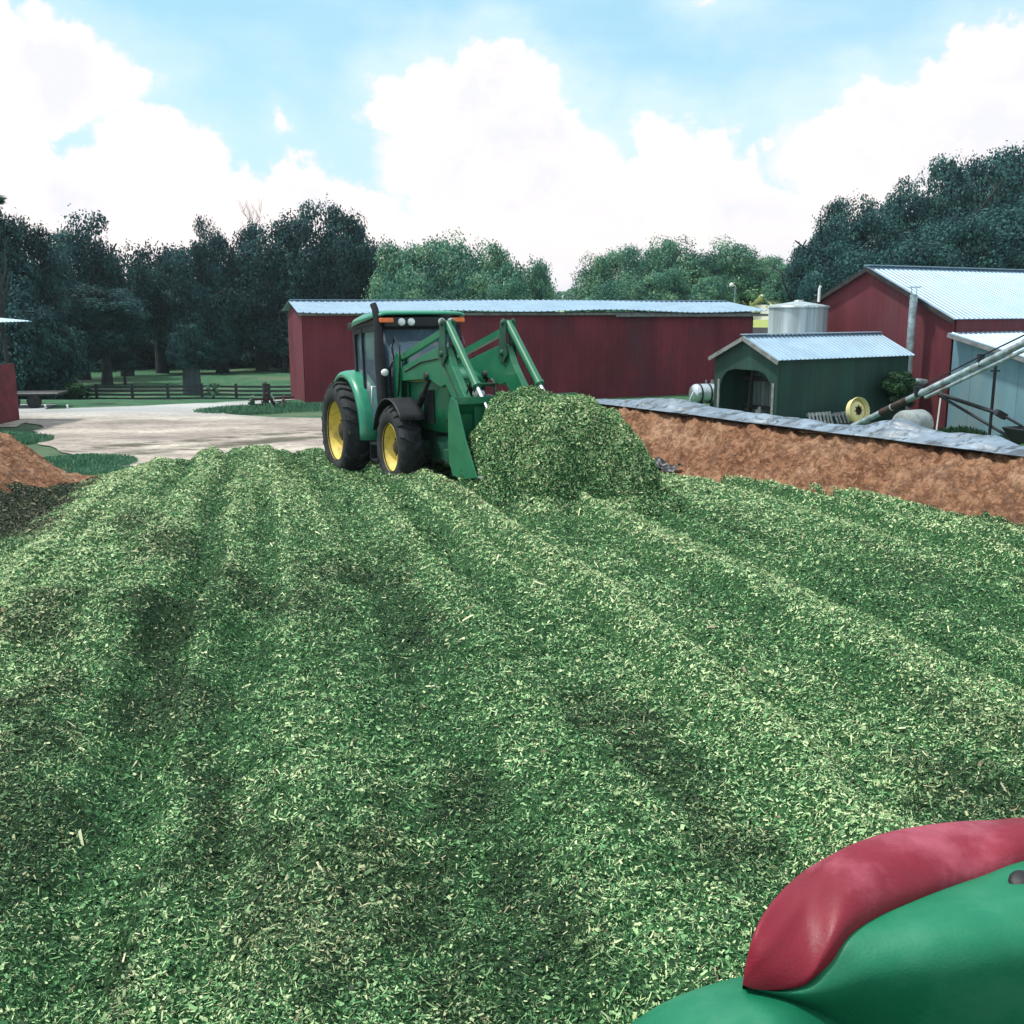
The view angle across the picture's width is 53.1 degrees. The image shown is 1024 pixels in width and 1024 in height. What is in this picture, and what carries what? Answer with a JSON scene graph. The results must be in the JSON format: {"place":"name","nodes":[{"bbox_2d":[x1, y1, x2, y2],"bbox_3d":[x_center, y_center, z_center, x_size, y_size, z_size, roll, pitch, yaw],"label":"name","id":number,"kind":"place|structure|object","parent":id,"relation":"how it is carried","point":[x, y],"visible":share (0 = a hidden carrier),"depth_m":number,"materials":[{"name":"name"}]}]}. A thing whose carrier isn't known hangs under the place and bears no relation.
{"place":"outdoors","nodes":[
{"label":"outdoors","id":0,"kind":"place"},
{"bbox_2d":[0,432,95,492],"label":"clay bank","id":1,"kind":"structure","parent":0,"point":[21,463],"depth_m":17.72,"materials":[{"name":"red soil"}]},
{"bbox_2d":[0,299,767,456],"bbox_3d":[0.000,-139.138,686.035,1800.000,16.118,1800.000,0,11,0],"label":"ground","id":2,"kind":"structure","parent":0,"point":[247,375],"depth_m":74.07,"materials":[{"name":"green plant"}]},
{"bbox_2d":[0,195,10,363],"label":"tree","id":3,"kind":"object","parent":2,"relation":"on","point":[2,315],"visible":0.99,"depth_m":47.09,"materials":[{"name":"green plant"}]},
{"bbox_2d":[0,318,31,423],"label":"pole barn","id":4,"kind":"structure","parent":2,"relation":"on","point":[9,409],"depth_m":39.72,"materials":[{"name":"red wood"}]},
{"bbox_2d":[0,206,53,337],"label":"tree","id":5,"kind":"object","parent":2,"relation":"on","point":[20,280],"visible":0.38,"depth_m":67.41,"materials":[{"name":"teal plant"}]},
{"bbox_2d":[0,404,54,426],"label":"gravel lane","id":6,"kind":"structure","parent":2,"relation":"on","point":[23,407],"depth_m":44.29,"materials":[{"name":"beige gravel"}]},
{"bbox_2d":[17,390,68,407],"bbox_3d":[-21.597,-5.049,45.883,2.900,0.705,1.635,-1,11,-7],"label":"flatbed trailer","id":7,"kind":"object","parent":6,"relation":"on","point":[34,399],"visible":0.59,"depth_m":45.18,"materials":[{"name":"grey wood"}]},
{"bbox_2d":[0,430,54,444],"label":"weed patch","id":8,"kind":"object","parent":2,"relation":"on","point":[24,438],"visible":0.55,"depth_m":33.85,"materials":[{"name":"green plant"}]},
{"bbox_2d":[0,279,70,399],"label":"tree","id":9,"kind":"object","parent":2,"relation":"on","point":[22,350],"visible":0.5,"depth_m":60.48,"materials":[{"name":"teal plant"}]},
{"bbox_2d":[0,207,77,342],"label":"tree","id":10,"kind":"object","parent":2,"relation":"on","point":[38,245],"visible":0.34,"depth_m":69.55,"materials":[{"name":"teal plant"}]},
{"bbox_2d":[15,300,93,399],"bbox_3d":[-29.050,-9.143,63.648,5.197,8.043,5.749,5,13,26],"label":"tree","id":11,"kind":"object","parent":2,"relation":"on","point":[70,355],"visible":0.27,"depth_m":62.86,"materials":[{"name":"teal plant"}]},
{"bbox_2d":[63,382,90,399],"bbox_3d":[-26.294,-7.152,61.673,1.659,1.339,1.904,0,11,0],"label":"bush","id":12,"kind":"object","parent":2,"relation":"on","point":[76,389],"visible":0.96,"depth_m":61.33,"materials":[{"name":"green plant"}]},
{"bbox_2d":[35,203,141,379],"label":"tree","id":13,"kind":"object","parent":2,"relation":"on","point":[93,260],"visible":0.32,"depth_m":80.71,"materials":[{"name":"teal plant"}]},
{"bbox_2d":[44,453,137,475],"bbox_3d":[-11.420,-1.197,27.751,3.478,0.362,6.655,-5,12,-23],"label":"weed patch","id":14,"kind":"object","parent":2,"relation":"on","point":[87,464],"visible":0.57,"depth_m":28.79,"materials":[{"name":"green plant"}]},
{"bbox_2d":[55,282,153,385],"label":"tree","id":15,"kind":"object","parent":2,"relation":"on","point":[95,316],"visible":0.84,"depth_m":74.09,"materials":[{"name":"teal plant"}]},
{"bbox_2d":[88,343,138,372],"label":"tree","id":16,"kind":"object","parent":2,"relation":"on","point":[97,361],"visible":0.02,"depth_m":95.46,"materials":[{"name":"teal plant"}]},
{"bbox_2d":[110,350,140,384],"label":"tree","id":17,"kind":"object","parent":2,"relation":"on","point":[127,361],"visible":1,"depth_m":77.00,"materials":[{"name":"teal plant"}]},
{"bbox_2d":[100,238,160,375],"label":"tree","id":18,"kind":"object","parent":2,"relation":"on","point":[140,280],"visible":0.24,"depth_m":87.53,"materials":[{"name":"teal plant"}]},
{"bbox_2d":[91,282,178,369],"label":"tree","id":19,"kind":"object","parent":2,"relation":"on","point":[146,361],"visible":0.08,"depth_m":99.18,"materials":[{"name":"teal plant"}]},
{"bbox_2d":[125,237,195,373],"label":"tree","id":20,"kind":"object","parent":2,"relation":"on","point":[161,365],"visible":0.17,"depth_m":92.58,"materials":[{"name":"teal plant"}]},
{"bbox_2d":[19,399,324,466],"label":"gravel yard","id":21,"kind":"structure","parent":2,"relation":"on","point":[142,434],"depth_m":37.02,"materials":[{"name":"beige gravel"}]},
{"bbox_2d":[71,383,290,399],"bbox_3d":[-19.354,-7.275,62.543,30.150,1.930,1.353,3,12,14],"label":"board fence","id":22,"kind":"object","parent":2,"relation":"on","point":[167,390],"visible":0.45,"depth_m":63.33,"materials":[{"name":"brown wood"}]},
{"bbox_2d":[165,323,214,392],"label":"tree","id":23,"kind":"object","parent":2,"relation":"on","point":[190,350],"visible":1,"depth_m":68.70,"materials":[{"name":"teal plant"}]},
{"bbox_2d":[144,234,237,369],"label":"tree","id":24,"kind":"object","parent":2,"relation":"on","point":[186,300],"visible":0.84,"depth_m":88.92,"materials":[{"name":"teal plant"}]},
{"bbox_2d":[140,351,254,369],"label":"tree","id":25,"kind":"object","parent":2,"relation":"on","point":[213,366],"visible":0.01,"depth_m":101.41,"materials":[{"name":"teal plant"}]},
{"bbox_2d":[170,214,252,372],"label":"tree","id":26,"kind":"object","parent":2,"relation":"on","point":[222,255],"visible":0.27,"depth_m":92.44,"materials":[{"name":"teal plant"}]},
{"bbox_2d":[205,382,219,398],"bbox_3d":[-17.371,-6.982,59.730,0.675,1.159,0.944,8,14,35],"label":"bush","id":27,"kind":"object","parent":2,"relation":"on","point":[215,387],"visible":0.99,"depth_m":59.56,"materials":[{"name":"green plant"}]},
{"bbox_2d":[200,335,242,373],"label":"tree","id":28,"kind":"object","parent":2,"relation":"on","point":[230,351],"visible":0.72,"depth_m":90.06,"materials":[{"name":"teal plant"}]},
{"bbox_2d":[236,197,261,225],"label":"dead tree","id":29,"kind":"object","parent":2,"relation":"on","point":[249,218],"visible":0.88,"depth_m":103.84,"materials":[{"name":"grey plant"}]},
{"bbox_2d":[248,395,254,405],"bbox_3d":[-11.559,-4.894,45.422,0.300,0.582,0.300,-4,12,-21],"label":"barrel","id":30,"kind":"object","parent":2,"relation":"on","point":[251,402],"visible":0.65,"depth_m":45.31,"materials":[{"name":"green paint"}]},
{"bbox_2d":[193,400,323,414],"bbox_3d":[-7.936,-4.870,45.865,12.282,0.470,3.601,-5,12,-25],"label":"weed patch","id":31,"kind":"object","parent":2,"relation":"on","point":[269,408],"visible":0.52,"depth_m":43.63,"materials":[{"name":"green plant"}]},
{"bbox_2d":[221,215,296,370],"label":"tree","id":32,"kind":"object","parent":2,"relation":"on","point":[253,259],"visible":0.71,"depth_m":93.35,"materials":[{"name":"teal plant"}]},
{"bbox_2d":[228,343,289,367],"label":"tree","id":33,"kind":"object","parent":2,"relation":"on","point":[248,357],"visible":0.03,"depth_m":102.05,"materials":[{"name":"teal plant"}]},
{"bbox_2d":[262,382,268,405],"bbox_3d":[-11.053,-5.253,45.860,0.323,1.125,0.340,0,11,0],"label":"gate post","id":34,"kind":"object","parent":2,"relation":"on","point":[264,387],"visible":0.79,"depth_m":45.74,"materials":[{"name":"brown wood"}]},
{"bbox_2d":[252,392,293,407],"bbox_3d":[-10.443,-4.884,44.833,1.807,0.786,0.648,-3,12,-17],"label":"plough","id":35,"kind":"object","parent":2,"relation":"on","point":[272,398],"visible":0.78,"depth_m":44.81,"materials":[{"name":"metal"}]},
{"bbox_2d":[258,319,288,371],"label":"tree","id":36,"kind":"object","parent":2,"relation":"on","point":[273,345],"visible":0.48,"depth_m":92.98,"materials":[{"name":"teal plant"}]},
{"bbox_2d":[252,192,364,344],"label":"tree","id":37,"kind":"object","parent":2,"relation":"on","point":[310,275],"visible":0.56,"depth_m":94.39,"materials":[{"name":"teal plant"}]},
{"bbox_2d":[313,197,380,300],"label":"tree","id":38,"kind":"object","parent":2,"relation":"on","point":[347,254],"visible":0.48,"depth_m":96.38,"materials":[{"name":"teal plant"}]},
{"bbox_2d":[344,234,401,300],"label":"tree","id":39,"kind":"object","parent":2,"relation":"on","point":[378,259],"visible":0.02,"depth_m":99.26,"materials":[{"name":"teal plant"}]},
{"bbox_2d":[361,237,434,300],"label":"tree","id":40,"kind":"object","parent":2,"relation":"on","point":[396,257],"visible":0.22,"depth_m":92.23,"materials":[{"name":"green plant"}]},
{"bbox_2d":[362,260,454,300],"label":"tree","id":41,"kind":"object","parent":2,"relation":"on","point":[412,291],"visible":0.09,"depth_m":80.64,"materials":[{"name":"green plant"}]},
{"bbox_2d":[381,234,451,296],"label":"tree","id":42,"kind":"object","parent":2,"relation":"on","point":[429,254],"visible":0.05,"depth_m":96.06,"materials":[{"name":"green plant"}]},
{"bbox_2d":[413,227,487,297],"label":"tree","id":43,"kind":"object","parent":2,"relation":"on","point":[455,262],"visible":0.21,"depth_m":92.61,"materials":[{"name":"green plant"}]},
{"bbox_2d":[433,267,497,311],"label":"tree","id":44,"kind":"object","parent":2,"relation":"on","point":[476,288],"visible":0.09,"depth_m":81.41,"materials":[{"name":"green plant"}]},
{"bbox_2d":[461,236,521,294],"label":"tree","id":45,"kind":"object","parent":2,"relation":"on","point":[497,257],"visible":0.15,"depth_m":88.59,"materials":[{"name":"green plant"}]},
{"bbox_2d":[482,273,535,311],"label":"tree","id":46,"kind":"object","parent":2,"relation":"on","point":[511,289],"visible":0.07,"depth_m":77.60,"materials":[{"name":"green plant"}]},
{"bbox_2d":[0,443,1023,1023],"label":"silage bed","id":47,"kind":"object","parent":2,"relation":"on","point":[306,737],"visible":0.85,"depth_m":6.55,"materials":[{"name":"green plant"}]},
{"bbox_2d":[321,302,578,478],"bbox_3d":[-1.209,-2.053,17.749,2.360,3.249,7.570,-5,8,-25],"label":"tractor","id":48,"kind":"object","parent":47,"relation":"on","point":[406,395],"visible":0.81,"depth_m":17.59,"materials":[{"name":"metal"}]},
{"bbox_2d":[444,385,690,518],"bbox_3d":[0.775,-0.788,14.408,4.690,1.934,3.465,0,11,0],"label":"silage heap","id":49,"kind":"object","parent":47,"relation":"on","point":[533,449],"visible":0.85,"depth_m":14.01,"materials":[{"name":"green plant"}]},
{"bbox_2d":[487,254,557,299],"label":"tree","id":50,"kind":"object","parent":2,"relation":"on","point":[509,271],"visible":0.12,"depth_m":85.24,"materials":[{"name":"green plant"}]},
{"bbox_2d":[282,299,767,402],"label":"barn","id":51,"kind":"structure","parent":2,"relation":"on","point":[671,347],"depth_m":51.59,"materials":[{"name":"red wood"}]},
{"bbox_2d":[518,258,565,311],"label":"tree","id":52,"kind":"object","parent":2,"relation":"on","point":[541,285],"visible":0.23,"depth_m":83.30,"materials":[{"name":"green plant"}]},
{"bbox_2d":[554,288,578,299],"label":"woodland","id":53,"kind":"object","parent":2,"relation":"on","point":[567,294],"visible":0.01,"depth_m":420.60,"materials":[{"name":"green plant"}]},
{"bbox_2d":[564,251,618,311],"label":"tree","id":54,"kind":"object","parent":2,"relation":"on","point":[600,269],"visible":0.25,"depth_m":116.16,"materials":[{"name":"green plant"}]},
{"bbox_2d":[584,268,645,311],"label":"tree","id":55,"kind":"object","parent":2,"relation":"on","point":[613,289],"visible":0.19,"depth_m":96.94,"materials":[{"name":"green plant"}]},
{"bbox_2d":[589,243,642,289],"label":"tree","id":56,"kind":"object","parent":2,"relation":"on","point":[610,258],"visible":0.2,"depth_m":117.71,"materials":[{"name":"green plant"}]},
{"bbox_2d":[617,232,682,311],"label":"tree","id":57,"kind":"object","parent":2,"relation":"on","point":[642,264],"visible":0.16,"depth_m":115.43,"materials":[{"name":"green plant"}]},
{"bbox_2d":[626,266,693,311],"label":"tree","id":58,"kind":"object","parent":2,"relation":"on","point":[651,290],"visible":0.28,"depth_m":97.00,"materials":[{"name":"green plant"}]},
{"bbox_2d":[640,234,711,296],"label":"tree","id":59,"kind":"object","parent":2,"relation":"on","point":[670,257],"visible":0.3,"depth_m":113.45,"materials":[{"name":"green plant"}]},
{"bbox_2d":[689,380,713,406],"bbox_3d":[7.989,-4.803,42.830,1.823,1.420,0.863,-4,12,-20],"label":"tank","id":60,"kind":"object","parent":2,"relation":"on","point":[701,393],"visible":0.66,"depth_m":42.47,"materials":[{"name":"metal"}]},
{"bbox_2d":[685,254,731,284],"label":"tree","id":61,"kind":"object","parent":2,"relation":"on","point":[697,267],"visible":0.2,"depth_m":112.40,"materials":[{"name":"green plant"}]},
{"bbox_2d":[686,272,738,303],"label":"tree","id":62,"kind":"object","parent":2,"relation":"on","point":[710,290],"visible":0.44,"depth_m":94.81,"materials":[{"name":"green plant"}]},
{"bbox_2d":[689,234,773,305],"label":"tree","id":63,"kind":"object","parent":2,"relation":"on","point":[749,273],"visible":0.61,"depth_m":110.72,"materials":[{"name":"green plant"}]},
{"bbox_2d":[729,282,735,302],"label":"yard lamp","id":64,"kind":"object","parent":2,"relation":"on","point":[731,284],"visible":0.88,"depth_m":82.06,"materials":[{"name":"grey metal"}]},
{"bbox_2d":[753,327,767,335],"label":"shed","id":65,"kind":"structure","parent":2,"relation":"on","point":[759,330],"depth_m":58.98,"materials":[{"name":"metal"}]},
{"bbox_2d":[738,254,786,305],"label":"tree","id":66,"kind":"object","parent":2,"relation":"on","point":[773,261],"visible":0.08,"depth_m":113.89,"materials":[{"name":"green plant"}]},
{"bbox_2d":[750,294,784,319],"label":"farm building","id":67,"kind":"structure","parent":2,"relation":"on","point":[758,300],"depth_m":109.39,"materials":[{"name":"white paint"}]},
{"bbox_2d":[753,262,788,306],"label":"tree","id":68,"kind":"object","parent":2,"relation":"on","point":[776,284],"visible":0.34,"depth_m":108.40,"materials":[{"name":"green plant"}]},
{"bbox_2d":[768,285,829,334],"bbox_3d":[11.250,-6.294,40.553,2.360,5.237,2.360,0,11,0],"label":"grain bin","id":69,"kind":"object","parent":2,"relation":"on","point":[798,316],"visible":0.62,"depth_m":39.37,"materials":[{"name":"silver metal"}]},
{"bbox_2d":[773,236,834,302],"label":"tree","id":70,"kind":"object","parent":2,"relation":"on","point":[802,258],"visible":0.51,"depth_m":81.17,"materials":[{"name":"green plant"}]},
{"bbox_2d":[708,331,914,423],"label":"shed","id":71,"kind":"structure","parent":2,"relation":"on","point":[799,375],"depth_m":35.10,"materials":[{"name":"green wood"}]},
{"bbox_2d":[792,265,833,301],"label":"tree","id":72,"kind":"object","parent":2,"relation":"on","point":[805,295],"visible":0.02,"depth_m":75.77,"materials":[{"name":"green plant"}]},
{"bbox_2d":[806,411,833,423],"bbox_3d":[10.309,-2.817,34.058,1.116,0.997,0.441,-7,13,-31],"label":"pallet","id":73,"kind":"object","parent":2,"relation":"on","point":[816,414],"visible":0.37,"depth_m":34.12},
{"bbox_2d":[782,188,883,291],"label":"tree","id":74,"kind":"object","parent":2,"relation":"on","point":[837,223],"visible":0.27,"depth_m":82.06,"materials":[{"name":"green plant"}]},
{"bbox_2d":[798,238,897,301],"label":"tree","id":75,"kind":"object","parent":2,"relation":"on","point":[837,276],"visible":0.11,"depth_m":71.43,"materials":[{"name":"green plant"}]},
{"bbox_2d":[839,422,870,424],"bbox_3d":[11.519,-2.693,34.399,1.684,0.570,0.645,-7,13,-31],"label":"timber stack","id":76,"kind":"object","parent":2,"relation":"on","point":[849,423],"visible":0.05,"depth_m":34.32,"materials":[{"name":"grey wood"}]},
{"bbox_2d":[832,411,848,423],"bbox_3d":[11.332,-2.903,34.610,1.100,0.966,0.532,-9,14,-37],"label":"pallet","id":77,"kind":"object","parent":76,"relation":"on","point":[838,414],"visible":0.23,"depth_m":34.46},
{"bbox_2d":[846,397,869,422],"bbox_3d":[11.467,-3.371,33.995,0.900,0.894,0.383,-6,13,-28],"label":"wheel rim","id":78,"kind":"object","parent":76,"relation":"on","point":[857,408],"visible":0.92,"depth_m":33.98,"materials":[{"name":"yellow metal"}]},
{"bbox_2d":[833,196,909,264],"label":"tree","id":79,"kind":"object","parent":2,"relation":"on","point":[889,215],"visible":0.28,"depth_m":80.40,"materials":[{"name":"green plant"}]},
{"bbox_2d":[878,370,920,416],"bbox_3d":[13.486,-3.836,35.870,1.520,2.279,1.868,0,11,0],"label":"bush","id":80,"kind":"object","parent":2,"relation":"on","point":[895,385],"visible":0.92,"depth_m":35.43,"materials":[{"name":"green plant"}]},
{"bbox_2d":[892,409,933,428],"bbox_3d":[13.563,-2.961,34.693,1.240,1.000,1.000,-6,13,-28],"label":"old tank","id":81,"kind":"object","parent":2,"relation":"on","point":[922,417],"visible":0.44,"depth_m":34.32,"materials":[{"name":"white metal"}]},
{"bbox_2d":[875,168,955,239],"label":"tree","id":82,"kind":"object","parent":2,"relation":"on","point":[914,210],"visible":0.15,"depth_m":83.97,"materials":[{"name":"green plant"}]},
{"bbox_2d":[810,264,1023,435],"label":"barn","id":83,"kind":"structure","parent":2,"relation":"on","point":[963,315],"depth_m":37.86,"materials":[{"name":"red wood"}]},
{"bbox_2d":[905,287,927,409],"bbox_3d":[14.785,-5.625,37.481,0.962,5.130,0.521,5,12,24],"label":"vent stack","id":84,"kind":"object","parent":83,"relation":"attached to","point":[913,301],"visible":0.62,"depth_m":37.30,"materials":[{"name":"silver metal"}]},
{"bbox_2d":[881,215,971,269],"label":"tree","id":85,"kind":"object","parent":2,"relation":"on","point":[917,249],"visible":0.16,"depth_m":70.42,"materials":[{"name":"green plant"}]},
{"bbox_2d":[850,335,1023,437],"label":"grain auger","id":86,"kind":"object","parent":2,"relation":"on","point":[922,391],"visible":0.89,"depth_m":27.45,"materials":[{"name":"metal"}]},
{"bbox_2d":[936,398,940,429],"bbox_3d":[13.543,-2.909,32.562,0.123,1.734,0.050,0,11,0],"label":"marker rod","id":87,"kind":"object","parent":2,"relation":"on","point":[938,414],"visible":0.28,"depth_m":32.50,"materials":[{"name":"white paint"}]},
{"bbox_2d":[904,148,1003,260],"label":"tree","id":88,"kind":"object","parent":2,"relation":"on","point":[963,200],"visible":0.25,"depth_m":85.04,"materials":[{"name":"green plant"}]},
{"bbox_2d":[933,424,1009,440],"bbox_3d":[16.809,-2.568,34.441,2.217,0.418,5.278,-6,13,-29],"label":"weed patch","id":89,"kind":"object","parent":2,"relation":"on","point":[959,429],"visible":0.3,"depth_m":35.85,"materials":[{"name":"green plant"}]},
{"bbox_2d":[927,202,1023,270],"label":"tree","id":90,"kind":"object","parent":2,"relation":"on","point":[987,255],"visible":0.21,"depth_m":72.04,"materials":[{"name":"green plant"}]},
{"bbox_2d":[939,140,1023,253],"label":"tree","id":91,"kind":"object","parent":2,"relation":"on","point":[1008,188],"visible":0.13,"depth_m":86.90,"materials":[{"name":"green plant"}]},
{"bbox_2d":[974,196,1023,270],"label":"tree","id":92,"kind":"object","parent":2,"relation":"on","point":[1020,211],"visible":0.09,"depth_m":73.02,"materials":[{"name":"green plant"}]},
{"bbox_2d":[986,141,1023,205],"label":"tree","id":93,"kind":"object","parent":2,"relation":"on","point":[1021,184],"visible":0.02,"depth_m":89.27,"materials":[{"name":"green plant"}]},
{"bbox_2d":[1002,426,1023,444],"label":"hopper","id":94,"kind":"object","parent":2,"relation":"on","point":[1015,434],"visible":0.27,"depth_m":26.28,"materials":[{"name":"green plastic"}]},
{"bbox_2d":[0,0,1023,296],"label":"sky","id":95,"kind":"structure","parent":0,"point":[554,131],"materials":[{"name":"white"}]},
{"bbox_2d":[600,404,1023,525],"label":"clay bank","id":96,"kind":"structure","parent":0,"point":[968,483],"depth_m":15.51,"materials":[{"name":"red soil"}]},
{"bbox_2d":[654,456,682,472],"bbox_3d":[1.657,-1.095,19.130,0.417,0.266,4.056,-7,13,-33],"label":"plastic liner","id":97,"kind":"object","parent":96,"relation":"on","point":[663,465],"visible":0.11,"depth_m":17.69,"materials":[{"name":"grey plastic"}]},
{"bbox_2d":[596,398,826,433],"bbox_3d":[3.685,-1.862,19.494,1.962,0.619,5.085,-7,13,-32],"label":"plastic sheet","id":98,"kind":"object","parent":96,"relation":"on","point":[682,407],"visible":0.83,"depth_m":18.77,"materials":[{"name":"grey plastic"}]},
{"bbox_2d":[766,417,1023,456],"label":"plastic sheet","id":99,"kind":"object","parent":96,"relation":"on","point":[901,429],"visible":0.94,"depth_m":14.92,"materials":[{"name":"grey plastic"}]},
{"bbox_2d":[631,818,1023,1023],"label":"machine hood","id":100,"kind":"object","parent":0,"point":[923,924],"visible":1,"depth_m":1.50,"materials":[{"name":"green paint"}]}
]}

